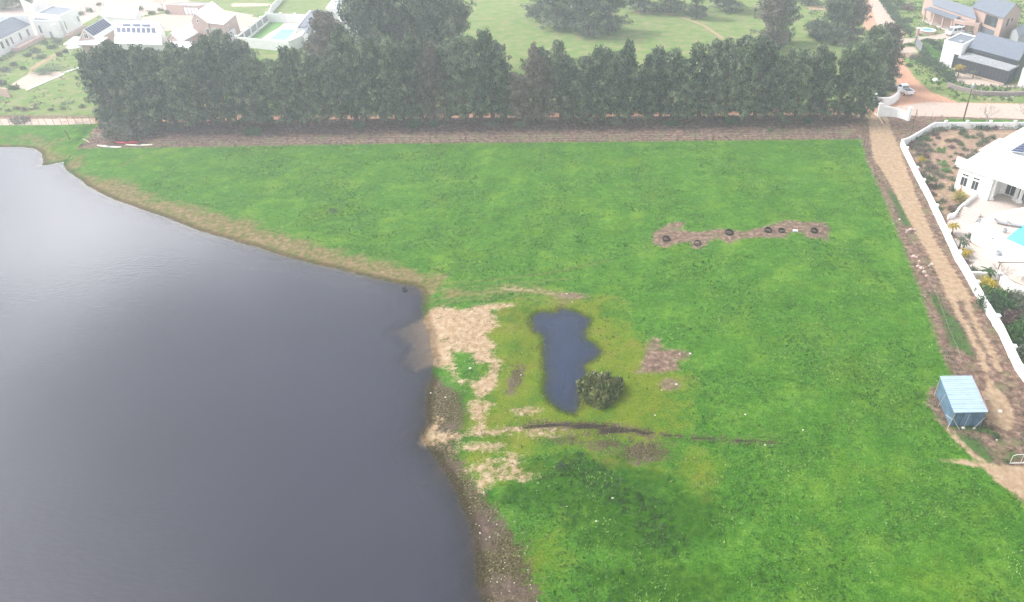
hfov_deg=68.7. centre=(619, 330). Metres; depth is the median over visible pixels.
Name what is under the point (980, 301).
shrub
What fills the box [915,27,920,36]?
gate pillar
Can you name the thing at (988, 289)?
shrub
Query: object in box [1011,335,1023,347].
shrub
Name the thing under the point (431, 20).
tall tree
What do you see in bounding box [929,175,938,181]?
garden shrub
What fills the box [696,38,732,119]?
tree
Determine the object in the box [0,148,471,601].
lake water
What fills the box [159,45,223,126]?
tree
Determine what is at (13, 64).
garden shrub
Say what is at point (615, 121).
shrub
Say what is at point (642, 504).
tall weeds
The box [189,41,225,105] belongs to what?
back row tree
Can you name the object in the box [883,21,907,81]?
tree
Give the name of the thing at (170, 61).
tree
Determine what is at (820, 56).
tree
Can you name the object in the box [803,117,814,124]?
shrub
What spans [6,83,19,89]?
garden shrub
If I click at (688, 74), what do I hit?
tree
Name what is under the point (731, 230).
tyre
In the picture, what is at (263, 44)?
pool garden wall
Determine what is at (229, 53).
tree
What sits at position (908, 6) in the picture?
shrub
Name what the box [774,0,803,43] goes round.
tree
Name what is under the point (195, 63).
tree
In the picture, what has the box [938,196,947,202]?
garden shrub
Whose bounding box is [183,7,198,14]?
garage door
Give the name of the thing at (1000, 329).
boundary wall
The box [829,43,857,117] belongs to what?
tree
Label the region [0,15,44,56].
long white house
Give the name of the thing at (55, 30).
chimney pillar
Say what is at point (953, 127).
garden shrub
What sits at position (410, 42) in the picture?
tree
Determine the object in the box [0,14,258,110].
garden scrub
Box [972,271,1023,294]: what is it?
cross wall
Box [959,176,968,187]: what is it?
window
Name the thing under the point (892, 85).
shrub
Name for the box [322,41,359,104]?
back row tree
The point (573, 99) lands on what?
tree
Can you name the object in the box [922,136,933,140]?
garden shrub
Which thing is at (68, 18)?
flat roof house
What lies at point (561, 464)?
weed
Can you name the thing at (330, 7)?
grey gabled house
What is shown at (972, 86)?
utility pole
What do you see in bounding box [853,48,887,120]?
tree
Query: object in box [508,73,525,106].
back row tree
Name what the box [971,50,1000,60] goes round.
window
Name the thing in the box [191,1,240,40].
pink brick house
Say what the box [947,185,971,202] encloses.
agave
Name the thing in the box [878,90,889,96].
shrub
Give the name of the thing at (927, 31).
round pool
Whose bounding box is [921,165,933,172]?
garden shrub
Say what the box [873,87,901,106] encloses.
entrance wall
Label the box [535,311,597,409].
pond water
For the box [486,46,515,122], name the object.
tree
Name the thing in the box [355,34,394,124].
tree
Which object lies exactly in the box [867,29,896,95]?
tree
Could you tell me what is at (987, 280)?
flowering bush
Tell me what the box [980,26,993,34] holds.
garage door
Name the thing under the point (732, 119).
shrub
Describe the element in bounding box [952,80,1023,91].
hedge
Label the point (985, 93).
stone wall
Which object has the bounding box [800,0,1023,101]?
roadside scrub
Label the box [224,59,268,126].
tree
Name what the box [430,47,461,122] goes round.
tree
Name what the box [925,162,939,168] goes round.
garden shrub
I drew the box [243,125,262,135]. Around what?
shrub
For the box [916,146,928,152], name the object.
garden shrub
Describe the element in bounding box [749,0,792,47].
tall tree
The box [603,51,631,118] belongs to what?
tree
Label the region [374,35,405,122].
tree
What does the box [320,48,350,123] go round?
tree
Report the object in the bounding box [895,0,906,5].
shrub
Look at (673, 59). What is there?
tree
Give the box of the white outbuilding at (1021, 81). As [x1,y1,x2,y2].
[1018,68,1023,86]
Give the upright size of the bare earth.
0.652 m
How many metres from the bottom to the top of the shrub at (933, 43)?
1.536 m
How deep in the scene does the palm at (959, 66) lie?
152.06 m
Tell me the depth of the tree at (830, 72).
126.76 m
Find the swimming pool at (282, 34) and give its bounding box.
[271,29,293,39]
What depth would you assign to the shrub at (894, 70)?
153.70 m
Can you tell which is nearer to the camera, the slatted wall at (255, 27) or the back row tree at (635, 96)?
the back row tree at (635, 96)
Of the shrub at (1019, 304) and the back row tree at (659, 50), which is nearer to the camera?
the shrub at (1019, 304)
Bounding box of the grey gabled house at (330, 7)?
[325,0,357,35]
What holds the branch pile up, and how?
on the gravel road
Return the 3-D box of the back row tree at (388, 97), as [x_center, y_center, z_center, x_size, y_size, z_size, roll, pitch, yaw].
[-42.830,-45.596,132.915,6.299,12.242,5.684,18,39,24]
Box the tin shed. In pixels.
[934,375,988,429]
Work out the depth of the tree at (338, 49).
124.28 m
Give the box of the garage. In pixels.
[165,2,217,14]
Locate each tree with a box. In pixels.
[0,0,15,9]
[10,0,33,7]
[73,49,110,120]
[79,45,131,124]
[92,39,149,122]
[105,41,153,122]
[123,48,151,103]
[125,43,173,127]
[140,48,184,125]
[143,47,175,108]
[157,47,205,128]
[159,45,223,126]
[162,40,195,104]
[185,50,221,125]
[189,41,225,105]
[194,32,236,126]
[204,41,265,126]
[207,28,238,90]
[210,35,238,107]
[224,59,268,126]
[233,38,259,56]
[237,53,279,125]
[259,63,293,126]
[263,58,286,107]
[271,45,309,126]
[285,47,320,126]
[300,35,324,68]
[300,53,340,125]
[303,9,339,78]
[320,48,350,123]
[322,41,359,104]
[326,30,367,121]
[327,20,354,42]
[334,0,400,67]
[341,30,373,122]
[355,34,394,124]
[368,0,421,61]
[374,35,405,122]
[374,42,391,103]
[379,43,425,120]
[393,0,455,78]
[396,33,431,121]
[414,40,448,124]
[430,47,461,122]
[436,0,476,54]
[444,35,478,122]
[447,57,465,105]
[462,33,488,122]
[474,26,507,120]
[483,41,512,104]
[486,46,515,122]
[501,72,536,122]
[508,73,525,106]
[519,0,550,20]
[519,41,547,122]
[520,46,553,104]
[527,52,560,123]
[536,0,577,30]
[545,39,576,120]
[553,54,581,108]
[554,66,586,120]
[559,2,590,21]
[563,0,611,37]
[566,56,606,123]
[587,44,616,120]
[592,0,635,33]
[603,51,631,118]
[604,47,625,103]
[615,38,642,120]
[622,0,657,12]
[628,74,645,108]
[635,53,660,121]
[642,45,669,101]
[649,0,687,13]
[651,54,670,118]
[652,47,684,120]
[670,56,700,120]
[684,0,708,18]
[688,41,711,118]
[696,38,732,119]
[703,39,731,103]
[708,0,747,12]
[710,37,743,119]
[728,34,755,106]
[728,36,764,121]
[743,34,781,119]
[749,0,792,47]
[753,40,782,97]
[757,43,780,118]
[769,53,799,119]
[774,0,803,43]
[780,48,796,103]
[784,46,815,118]
[796,0,821,5]
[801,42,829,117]
[803,19,830,40]
[804,49,836,108]
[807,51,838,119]
[818,0,857,44]
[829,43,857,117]
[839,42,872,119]
[843,0,872,40]
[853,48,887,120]
[858,24,891,89]
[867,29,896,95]
[875,59,893,93]
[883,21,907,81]
[980,103,999,121]
[991,261,1015,285]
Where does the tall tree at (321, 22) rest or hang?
on the ground at (922, 570)
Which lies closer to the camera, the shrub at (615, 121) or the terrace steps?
the terrace steps
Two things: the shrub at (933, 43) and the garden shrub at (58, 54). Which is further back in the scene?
the shrub at (933, 43)
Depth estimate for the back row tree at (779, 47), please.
133.87 m
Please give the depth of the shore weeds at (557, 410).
66.31 m
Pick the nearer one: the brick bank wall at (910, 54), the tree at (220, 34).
the tree at (220, 34)
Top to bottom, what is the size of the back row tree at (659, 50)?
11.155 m
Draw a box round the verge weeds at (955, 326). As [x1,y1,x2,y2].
[788,146,1023,459]
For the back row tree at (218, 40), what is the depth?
130.78 m
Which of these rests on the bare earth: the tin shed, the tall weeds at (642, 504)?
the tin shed
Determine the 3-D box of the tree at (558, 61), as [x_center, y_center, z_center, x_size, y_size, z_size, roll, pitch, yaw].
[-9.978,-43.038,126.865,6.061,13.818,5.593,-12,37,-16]
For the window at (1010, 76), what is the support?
in the black building
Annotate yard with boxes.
[0,0,1023,124]
[953,238,1023,285]
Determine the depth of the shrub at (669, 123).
128.42 m
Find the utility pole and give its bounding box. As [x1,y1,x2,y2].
[962,83,974,120]
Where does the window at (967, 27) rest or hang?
in the brick house at (999, 18)
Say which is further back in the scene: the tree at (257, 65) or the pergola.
the tree at (257, 65)
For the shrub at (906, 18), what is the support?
on the ground at (922, 570)
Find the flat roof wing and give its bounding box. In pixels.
[32,17,63,37]
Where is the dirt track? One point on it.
(887, 157)
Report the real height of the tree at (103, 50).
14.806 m
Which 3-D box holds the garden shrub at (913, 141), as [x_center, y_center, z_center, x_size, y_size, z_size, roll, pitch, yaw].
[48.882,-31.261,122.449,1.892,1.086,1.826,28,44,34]
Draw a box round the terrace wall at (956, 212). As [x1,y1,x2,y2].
[947,192,977,219]
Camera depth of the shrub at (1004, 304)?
80.65 m
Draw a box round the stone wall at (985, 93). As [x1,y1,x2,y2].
[946,82,1023,96]
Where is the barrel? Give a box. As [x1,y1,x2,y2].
[995,250,1002,255]
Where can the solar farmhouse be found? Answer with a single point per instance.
(123, 25)
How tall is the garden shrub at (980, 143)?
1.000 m
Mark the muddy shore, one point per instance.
(454, 475)
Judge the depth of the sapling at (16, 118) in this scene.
130.59 m
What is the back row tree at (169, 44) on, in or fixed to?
on the ground at (922, 570)
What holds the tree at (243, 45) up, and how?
on the ground at (922, 570)
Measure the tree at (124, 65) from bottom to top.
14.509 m
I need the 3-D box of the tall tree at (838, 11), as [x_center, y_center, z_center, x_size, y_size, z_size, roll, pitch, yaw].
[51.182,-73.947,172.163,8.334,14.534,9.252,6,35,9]
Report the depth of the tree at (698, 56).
125.58 m
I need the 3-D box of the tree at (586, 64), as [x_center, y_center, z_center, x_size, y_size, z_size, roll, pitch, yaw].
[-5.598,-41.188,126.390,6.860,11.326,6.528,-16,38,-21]
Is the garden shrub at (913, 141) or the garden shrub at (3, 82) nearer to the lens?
the garden shrub at (913, 141)
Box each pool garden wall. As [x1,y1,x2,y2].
[237,35,290,50]
[267,12,305,22]
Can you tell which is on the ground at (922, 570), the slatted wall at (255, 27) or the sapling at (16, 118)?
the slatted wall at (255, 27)
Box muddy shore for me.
[413,365,772,601]
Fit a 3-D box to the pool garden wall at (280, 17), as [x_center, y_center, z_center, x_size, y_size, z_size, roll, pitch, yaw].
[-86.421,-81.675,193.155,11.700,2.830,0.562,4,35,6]
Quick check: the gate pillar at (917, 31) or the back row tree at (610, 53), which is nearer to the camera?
the back row tree at (610, 53)
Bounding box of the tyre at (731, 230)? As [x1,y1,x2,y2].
[725,229,733,235]
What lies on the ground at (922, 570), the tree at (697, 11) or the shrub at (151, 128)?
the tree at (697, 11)
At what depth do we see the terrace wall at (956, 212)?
101.83 m
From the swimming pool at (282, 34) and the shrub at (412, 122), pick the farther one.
the swimming pool at (282, 34)
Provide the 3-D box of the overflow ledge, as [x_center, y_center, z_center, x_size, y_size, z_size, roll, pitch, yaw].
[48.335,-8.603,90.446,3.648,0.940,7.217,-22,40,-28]
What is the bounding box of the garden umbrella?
[66,44,82,52]
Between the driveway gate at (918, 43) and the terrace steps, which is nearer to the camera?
the terrace steps
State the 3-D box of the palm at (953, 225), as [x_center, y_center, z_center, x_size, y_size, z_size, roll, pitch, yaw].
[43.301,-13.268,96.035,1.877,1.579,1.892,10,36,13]
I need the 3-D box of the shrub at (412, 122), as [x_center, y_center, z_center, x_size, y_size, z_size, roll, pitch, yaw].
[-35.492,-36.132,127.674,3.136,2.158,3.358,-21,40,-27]
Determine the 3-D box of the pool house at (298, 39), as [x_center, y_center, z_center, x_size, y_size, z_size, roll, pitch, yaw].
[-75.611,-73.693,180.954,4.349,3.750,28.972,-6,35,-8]
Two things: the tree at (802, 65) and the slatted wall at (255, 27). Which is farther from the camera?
the slatted wall at (255, 27)
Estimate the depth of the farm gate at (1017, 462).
62.23 m
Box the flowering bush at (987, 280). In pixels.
[976,274,999,287]
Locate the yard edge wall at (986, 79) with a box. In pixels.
[967,73,1003,84]
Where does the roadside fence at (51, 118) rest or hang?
on the ground at (922, 570)
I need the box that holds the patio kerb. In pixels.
[26,74,63,89]
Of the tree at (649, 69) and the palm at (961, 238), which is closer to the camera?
the palm at (961, 238)
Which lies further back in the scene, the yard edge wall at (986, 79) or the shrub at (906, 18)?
the shrub at (906, 18)
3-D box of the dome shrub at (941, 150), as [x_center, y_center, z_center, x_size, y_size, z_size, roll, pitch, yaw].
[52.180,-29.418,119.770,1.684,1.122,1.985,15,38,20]
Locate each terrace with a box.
[947,193,1023,250]
[970,207,1023,260]
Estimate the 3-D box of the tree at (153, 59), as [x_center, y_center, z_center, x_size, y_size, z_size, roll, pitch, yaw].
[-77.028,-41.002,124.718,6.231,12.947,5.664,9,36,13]
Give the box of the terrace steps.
[955,206,980,224]
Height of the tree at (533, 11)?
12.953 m
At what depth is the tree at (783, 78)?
126.59 m
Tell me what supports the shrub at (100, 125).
on the bare earth
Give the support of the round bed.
on the paved yard at (171, 22)
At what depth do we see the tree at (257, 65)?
123.88 m
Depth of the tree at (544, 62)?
124.93 m
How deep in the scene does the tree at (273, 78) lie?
123.82 m
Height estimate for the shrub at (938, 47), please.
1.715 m
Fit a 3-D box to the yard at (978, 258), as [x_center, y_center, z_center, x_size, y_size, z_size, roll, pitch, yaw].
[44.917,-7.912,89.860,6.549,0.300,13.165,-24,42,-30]
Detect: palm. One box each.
[946,222,959,234]
[954,64,966,77]
[957,235,965,248]
[960,241,969,251]
[962,248,974,257]
[979,266,996,278]
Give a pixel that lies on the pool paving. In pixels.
(284, 26)
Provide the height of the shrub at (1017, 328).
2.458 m
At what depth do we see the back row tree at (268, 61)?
132.68 m
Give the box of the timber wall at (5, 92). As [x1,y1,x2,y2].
[0,87,11,96]
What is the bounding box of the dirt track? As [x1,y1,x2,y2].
[31,5,1023,494]
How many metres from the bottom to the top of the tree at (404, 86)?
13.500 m
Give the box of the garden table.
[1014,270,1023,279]
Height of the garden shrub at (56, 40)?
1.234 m
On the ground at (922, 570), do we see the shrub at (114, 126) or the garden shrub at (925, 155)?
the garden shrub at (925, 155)
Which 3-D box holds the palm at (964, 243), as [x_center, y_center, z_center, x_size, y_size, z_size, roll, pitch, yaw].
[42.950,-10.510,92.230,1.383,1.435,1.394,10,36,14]
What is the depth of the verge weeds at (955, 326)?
77.95 m
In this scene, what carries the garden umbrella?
on the ground at (922, 570)
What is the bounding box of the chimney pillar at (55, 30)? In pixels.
[51,24,60,39]
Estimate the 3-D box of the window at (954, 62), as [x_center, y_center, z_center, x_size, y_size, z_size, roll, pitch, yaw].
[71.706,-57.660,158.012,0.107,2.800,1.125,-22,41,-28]
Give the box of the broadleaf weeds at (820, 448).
[610,335,949,601]
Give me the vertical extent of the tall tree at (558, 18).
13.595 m
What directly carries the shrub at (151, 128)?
on the bare earth
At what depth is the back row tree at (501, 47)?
130.95 m
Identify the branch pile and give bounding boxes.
[57,118,99,124]
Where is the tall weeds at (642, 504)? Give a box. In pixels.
[541,450,689,557]
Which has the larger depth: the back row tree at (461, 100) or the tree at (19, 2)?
the tree at (19, 2)
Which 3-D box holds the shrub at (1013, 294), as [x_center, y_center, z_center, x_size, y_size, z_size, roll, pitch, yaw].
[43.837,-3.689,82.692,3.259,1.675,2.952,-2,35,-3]
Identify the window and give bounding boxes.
[951,54,958,67]
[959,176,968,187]
[964,24,974,31]
[970,180,979,191]
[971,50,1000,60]
[984,14,997,27]
[1004,184,1016,196]
[1006,71,1013,84]
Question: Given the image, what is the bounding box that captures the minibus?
[945,26,964,35]
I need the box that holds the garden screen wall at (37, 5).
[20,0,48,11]
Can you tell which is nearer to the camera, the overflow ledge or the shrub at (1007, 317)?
the shrub at (1007, 317)
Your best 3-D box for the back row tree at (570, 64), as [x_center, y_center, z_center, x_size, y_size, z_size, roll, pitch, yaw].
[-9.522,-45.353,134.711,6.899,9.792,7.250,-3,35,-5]
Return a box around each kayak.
[97,145,120,147]
[115,141,137,143]
[125,144,152,145]
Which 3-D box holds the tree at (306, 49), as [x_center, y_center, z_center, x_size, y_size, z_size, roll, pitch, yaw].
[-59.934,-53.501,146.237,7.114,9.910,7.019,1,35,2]
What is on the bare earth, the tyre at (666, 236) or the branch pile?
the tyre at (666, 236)
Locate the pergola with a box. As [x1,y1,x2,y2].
[998,261,1023,268]
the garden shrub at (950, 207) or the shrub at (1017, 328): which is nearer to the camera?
the shrub at (1017, 328)
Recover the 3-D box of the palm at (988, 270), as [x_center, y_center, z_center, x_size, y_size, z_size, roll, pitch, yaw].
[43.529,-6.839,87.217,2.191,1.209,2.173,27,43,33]
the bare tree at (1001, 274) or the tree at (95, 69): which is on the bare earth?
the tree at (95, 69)
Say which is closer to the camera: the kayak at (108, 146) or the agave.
the agave
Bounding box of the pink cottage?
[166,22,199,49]
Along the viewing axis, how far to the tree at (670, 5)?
202.45 m
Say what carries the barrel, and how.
on the yard at (978, 258)
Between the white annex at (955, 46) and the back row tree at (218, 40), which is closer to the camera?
the back row tree at (218, 40)
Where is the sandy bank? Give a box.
[415,287,554,486]
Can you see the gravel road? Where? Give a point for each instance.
(924, 99)
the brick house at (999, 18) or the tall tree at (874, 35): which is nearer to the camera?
the tall tree at (874, 35)
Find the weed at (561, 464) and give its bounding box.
[556,462,565,470]
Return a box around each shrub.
[0,66,12,72]
[0,78,6,84]
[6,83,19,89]
[7,62,18,65]
[29,47,40,53]
[35,54,47,58]
[46,44,57,48]
[53,37,62,42]
[55,50,62,56]
[85,7,93,12]
[94,113,156,141]
[97,114,108,130]
[127,117,162,135]
[165,124,180,131]
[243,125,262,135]
[352,121,365,127]
[404,118,424,128]
[429,119,438,127]
[484,119,499,127]
[512,120,525,127]
[607,118,623,125]
[662,119,681,126]
[720,114,738,125]
[779,114,791,122]
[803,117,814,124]
[868,95,882,107]
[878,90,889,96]
[881,78,895,91]
[887,66,899,75]
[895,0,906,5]
[900,1,916,10]
[901,16,912,22]
[909,139,918,144]
[914,140,925,146]
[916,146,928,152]
[919,152,931,159]
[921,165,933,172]
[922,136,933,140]
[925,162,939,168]
[926,39,938,45]
[926,183,935,189]
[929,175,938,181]
[930,169,941,174]
[932,43,942,51]
[936,146,946,152]
[936,160,949,166]
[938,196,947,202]
[940,166,952,172]
[946,205,957,210]
[947,175,956,181]
[948,124,959,130]
[958,127,968,135]
[963,232,971,242]
[972,131,984,137]
[974,284,1012,302]
[975,140,984,146]
[975,290,1003,312]
[980,136,990,142]
[983,296,1020,315]
[988,133,996,139]
[997,289,1023,304]
[998,307,1021,324]
[1006,318,1023,338]
[1007,292,1023,309]
[1007,343,1023,361]
[1010,313,1023,326]
[1010,332,1023,345]
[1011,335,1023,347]
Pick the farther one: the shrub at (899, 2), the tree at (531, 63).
the shrub at (899, 2)
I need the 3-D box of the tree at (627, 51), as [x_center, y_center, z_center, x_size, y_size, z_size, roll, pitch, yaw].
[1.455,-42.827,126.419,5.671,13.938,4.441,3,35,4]
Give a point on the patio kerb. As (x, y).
(45, 81)
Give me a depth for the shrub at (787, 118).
129.32 m
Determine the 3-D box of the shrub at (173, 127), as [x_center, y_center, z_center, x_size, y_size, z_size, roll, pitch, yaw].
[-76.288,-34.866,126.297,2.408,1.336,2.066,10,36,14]
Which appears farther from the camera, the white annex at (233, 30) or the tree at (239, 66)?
the white annex at (233, 30)
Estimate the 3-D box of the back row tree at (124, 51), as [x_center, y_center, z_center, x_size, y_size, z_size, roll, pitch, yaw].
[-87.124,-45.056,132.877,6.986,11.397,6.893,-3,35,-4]
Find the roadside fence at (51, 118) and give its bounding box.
[0,116,91,124]
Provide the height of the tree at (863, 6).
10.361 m
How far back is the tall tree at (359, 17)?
139.90 m
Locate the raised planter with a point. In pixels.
(73, 33)
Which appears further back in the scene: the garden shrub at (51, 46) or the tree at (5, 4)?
the tree at (5, 4)
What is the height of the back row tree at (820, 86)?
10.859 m
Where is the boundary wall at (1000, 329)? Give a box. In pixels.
[900,120,1023,381]
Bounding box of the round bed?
[21,64,65,76]
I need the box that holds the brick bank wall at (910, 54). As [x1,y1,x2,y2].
[902,52,921,57]
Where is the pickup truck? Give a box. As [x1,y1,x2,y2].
[895,83,914,95]
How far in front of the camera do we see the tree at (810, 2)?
210.49 m
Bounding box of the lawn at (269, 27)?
[251,22,282,38]
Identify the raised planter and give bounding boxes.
[63,25,86,38]
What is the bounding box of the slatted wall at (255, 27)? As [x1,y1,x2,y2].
[234,12,268,38]
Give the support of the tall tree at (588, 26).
on the ground at (922, 570)
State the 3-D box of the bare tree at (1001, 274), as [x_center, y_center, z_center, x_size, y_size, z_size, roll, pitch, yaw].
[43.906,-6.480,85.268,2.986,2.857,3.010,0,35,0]
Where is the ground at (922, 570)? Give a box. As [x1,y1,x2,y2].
[0,0,1023,601]
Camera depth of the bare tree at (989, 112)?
128.48 m
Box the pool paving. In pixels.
[262,23,298,41]
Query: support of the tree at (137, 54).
on the bare earth
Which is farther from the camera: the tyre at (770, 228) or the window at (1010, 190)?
the window at (1010, 190)
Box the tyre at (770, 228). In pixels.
[764,227,771,232]
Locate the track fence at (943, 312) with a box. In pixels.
[920,264,962,370]
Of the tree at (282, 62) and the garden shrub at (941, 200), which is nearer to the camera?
the garden shrub at (941, 200)
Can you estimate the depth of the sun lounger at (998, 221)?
95.95 m
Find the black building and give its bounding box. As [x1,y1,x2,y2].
[955,32,1023,84]
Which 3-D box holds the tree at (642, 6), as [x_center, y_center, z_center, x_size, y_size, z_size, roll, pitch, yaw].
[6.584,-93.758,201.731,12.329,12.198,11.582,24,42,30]
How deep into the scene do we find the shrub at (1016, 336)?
76.42 m
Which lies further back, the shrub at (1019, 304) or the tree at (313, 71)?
the tree at (313, 71)
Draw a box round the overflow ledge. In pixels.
[984,246,1023,270]
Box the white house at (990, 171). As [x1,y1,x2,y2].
[954,127,1023,203]
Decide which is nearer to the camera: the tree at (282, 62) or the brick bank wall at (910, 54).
the tree at (282, 62)
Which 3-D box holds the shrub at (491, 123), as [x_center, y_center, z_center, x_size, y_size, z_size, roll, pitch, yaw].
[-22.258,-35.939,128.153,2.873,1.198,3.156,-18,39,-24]
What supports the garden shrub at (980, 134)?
on the ground at (922, 570)
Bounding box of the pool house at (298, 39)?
[289,9,321,48]
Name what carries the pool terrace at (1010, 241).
on the terrace at (998, 203)
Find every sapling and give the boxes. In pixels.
[8,113,26,123]
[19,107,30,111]
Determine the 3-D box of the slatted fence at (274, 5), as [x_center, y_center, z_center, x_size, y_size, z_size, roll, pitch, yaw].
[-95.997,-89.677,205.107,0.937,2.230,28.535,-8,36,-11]
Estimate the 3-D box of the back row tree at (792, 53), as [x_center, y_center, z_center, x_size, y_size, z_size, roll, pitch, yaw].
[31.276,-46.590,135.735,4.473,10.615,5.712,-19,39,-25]
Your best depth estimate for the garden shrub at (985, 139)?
122.98 m
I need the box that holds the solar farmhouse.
[63,3,166,54]
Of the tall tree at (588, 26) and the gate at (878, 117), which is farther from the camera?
the tall tree at (588, 26)
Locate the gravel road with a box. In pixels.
[0,0,1023,123]
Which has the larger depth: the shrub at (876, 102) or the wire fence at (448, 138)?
the shrub at (876, 102)
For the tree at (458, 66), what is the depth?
124.59 m
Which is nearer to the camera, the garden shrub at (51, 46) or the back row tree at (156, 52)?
the back row tree at (156, 52)
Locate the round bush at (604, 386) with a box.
[575,369,624,409]
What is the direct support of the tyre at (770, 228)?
on the bare earth
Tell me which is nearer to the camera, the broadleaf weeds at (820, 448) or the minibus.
the broadleaf weeds at (820, 448)
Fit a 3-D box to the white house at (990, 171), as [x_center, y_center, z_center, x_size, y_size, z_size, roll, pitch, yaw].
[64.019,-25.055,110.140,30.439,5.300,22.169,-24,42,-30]
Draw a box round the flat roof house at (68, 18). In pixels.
[35,5,82,33]
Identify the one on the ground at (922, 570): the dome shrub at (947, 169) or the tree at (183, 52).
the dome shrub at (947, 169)
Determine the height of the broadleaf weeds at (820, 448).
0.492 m
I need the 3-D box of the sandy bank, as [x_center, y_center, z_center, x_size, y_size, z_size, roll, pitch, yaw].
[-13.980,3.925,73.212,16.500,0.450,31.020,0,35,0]
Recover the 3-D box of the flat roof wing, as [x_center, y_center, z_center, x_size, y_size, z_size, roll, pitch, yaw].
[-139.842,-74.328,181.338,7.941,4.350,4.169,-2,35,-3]
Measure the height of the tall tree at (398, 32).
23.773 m
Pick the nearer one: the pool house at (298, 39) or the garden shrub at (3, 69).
the garden shrub at (3, 69)
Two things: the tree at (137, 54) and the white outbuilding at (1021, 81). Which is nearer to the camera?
the tree at (137, 54)
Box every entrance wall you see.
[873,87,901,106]
[877,103,912,120]
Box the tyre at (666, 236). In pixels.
[662,235,669,241]
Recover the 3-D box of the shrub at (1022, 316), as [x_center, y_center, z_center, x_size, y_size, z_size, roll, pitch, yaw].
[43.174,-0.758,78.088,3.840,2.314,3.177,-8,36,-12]
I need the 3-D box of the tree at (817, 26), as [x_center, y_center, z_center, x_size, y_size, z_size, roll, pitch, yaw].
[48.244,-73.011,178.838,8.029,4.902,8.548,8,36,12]
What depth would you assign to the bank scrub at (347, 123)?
126.36 m
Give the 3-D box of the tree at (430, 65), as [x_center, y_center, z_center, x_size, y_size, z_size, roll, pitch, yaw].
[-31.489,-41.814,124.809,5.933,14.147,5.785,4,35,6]
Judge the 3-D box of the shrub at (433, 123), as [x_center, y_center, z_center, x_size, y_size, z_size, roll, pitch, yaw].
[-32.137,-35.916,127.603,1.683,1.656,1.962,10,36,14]
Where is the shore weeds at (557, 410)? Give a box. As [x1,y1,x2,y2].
[430,285,779,584]
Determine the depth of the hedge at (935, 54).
167.77 m
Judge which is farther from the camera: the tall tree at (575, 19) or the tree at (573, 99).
the tall tree at (575, 19)
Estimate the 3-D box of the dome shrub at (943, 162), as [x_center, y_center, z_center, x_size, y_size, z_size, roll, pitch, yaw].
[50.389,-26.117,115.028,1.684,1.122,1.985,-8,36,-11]
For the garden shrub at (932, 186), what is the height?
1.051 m
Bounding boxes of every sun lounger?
[994,217,1007,225]
[1007,220,1021,227]
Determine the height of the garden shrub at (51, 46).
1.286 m
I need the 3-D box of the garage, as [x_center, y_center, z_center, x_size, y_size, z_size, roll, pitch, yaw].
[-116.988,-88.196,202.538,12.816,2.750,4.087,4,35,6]
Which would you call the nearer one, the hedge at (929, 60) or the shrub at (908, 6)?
the hedge at (929, 60)
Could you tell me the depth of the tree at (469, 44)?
124.46 m
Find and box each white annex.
[228,28,236,41]
[939,32,974,68]
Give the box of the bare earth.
[0,113,1023,501]
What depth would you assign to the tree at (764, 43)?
125.11 m
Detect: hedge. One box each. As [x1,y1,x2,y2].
[881,0,914,33]
[918,49,960,82]
[923,41,940,59]
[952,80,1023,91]
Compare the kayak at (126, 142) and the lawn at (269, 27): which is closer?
the kayak at (126, 142)
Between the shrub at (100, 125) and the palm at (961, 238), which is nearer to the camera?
the palm at (961, 238)
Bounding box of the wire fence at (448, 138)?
[160,132,851,145]
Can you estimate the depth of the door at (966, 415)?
65.73 m
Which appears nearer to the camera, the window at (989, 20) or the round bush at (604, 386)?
the round bush at (604, 386)
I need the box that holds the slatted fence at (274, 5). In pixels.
[268,0,282,12]
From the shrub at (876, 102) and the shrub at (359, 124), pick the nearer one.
the shrub at (359, 124)
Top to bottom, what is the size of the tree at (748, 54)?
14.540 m
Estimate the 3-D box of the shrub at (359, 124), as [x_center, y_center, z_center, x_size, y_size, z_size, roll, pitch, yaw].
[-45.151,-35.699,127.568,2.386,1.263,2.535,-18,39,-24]
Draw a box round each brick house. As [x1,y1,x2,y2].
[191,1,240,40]
[921,0,1021,37]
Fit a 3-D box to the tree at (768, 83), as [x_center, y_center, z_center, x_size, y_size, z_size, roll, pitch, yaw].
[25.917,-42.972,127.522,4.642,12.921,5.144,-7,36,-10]
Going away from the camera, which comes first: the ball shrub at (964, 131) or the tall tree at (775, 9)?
the ball shrub at (964, 131)
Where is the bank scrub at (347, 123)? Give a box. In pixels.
[80,114,871,158]
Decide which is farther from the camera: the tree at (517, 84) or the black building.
the black building
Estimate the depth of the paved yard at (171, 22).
198.01 m
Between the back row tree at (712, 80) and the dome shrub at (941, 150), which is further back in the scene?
the back row tree at (712, 80)
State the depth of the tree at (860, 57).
126.49 m
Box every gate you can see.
[874,113,883,123]
[914,36,928,50]
[1009,454,1023,463]
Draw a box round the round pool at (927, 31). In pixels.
[920,28,935,34]
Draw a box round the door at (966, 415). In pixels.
[960,412,973,425]
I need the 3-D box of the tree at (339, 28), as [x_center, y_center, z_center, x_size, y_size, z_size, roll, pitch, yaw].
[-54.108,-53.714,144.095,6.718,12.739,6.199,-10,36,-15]

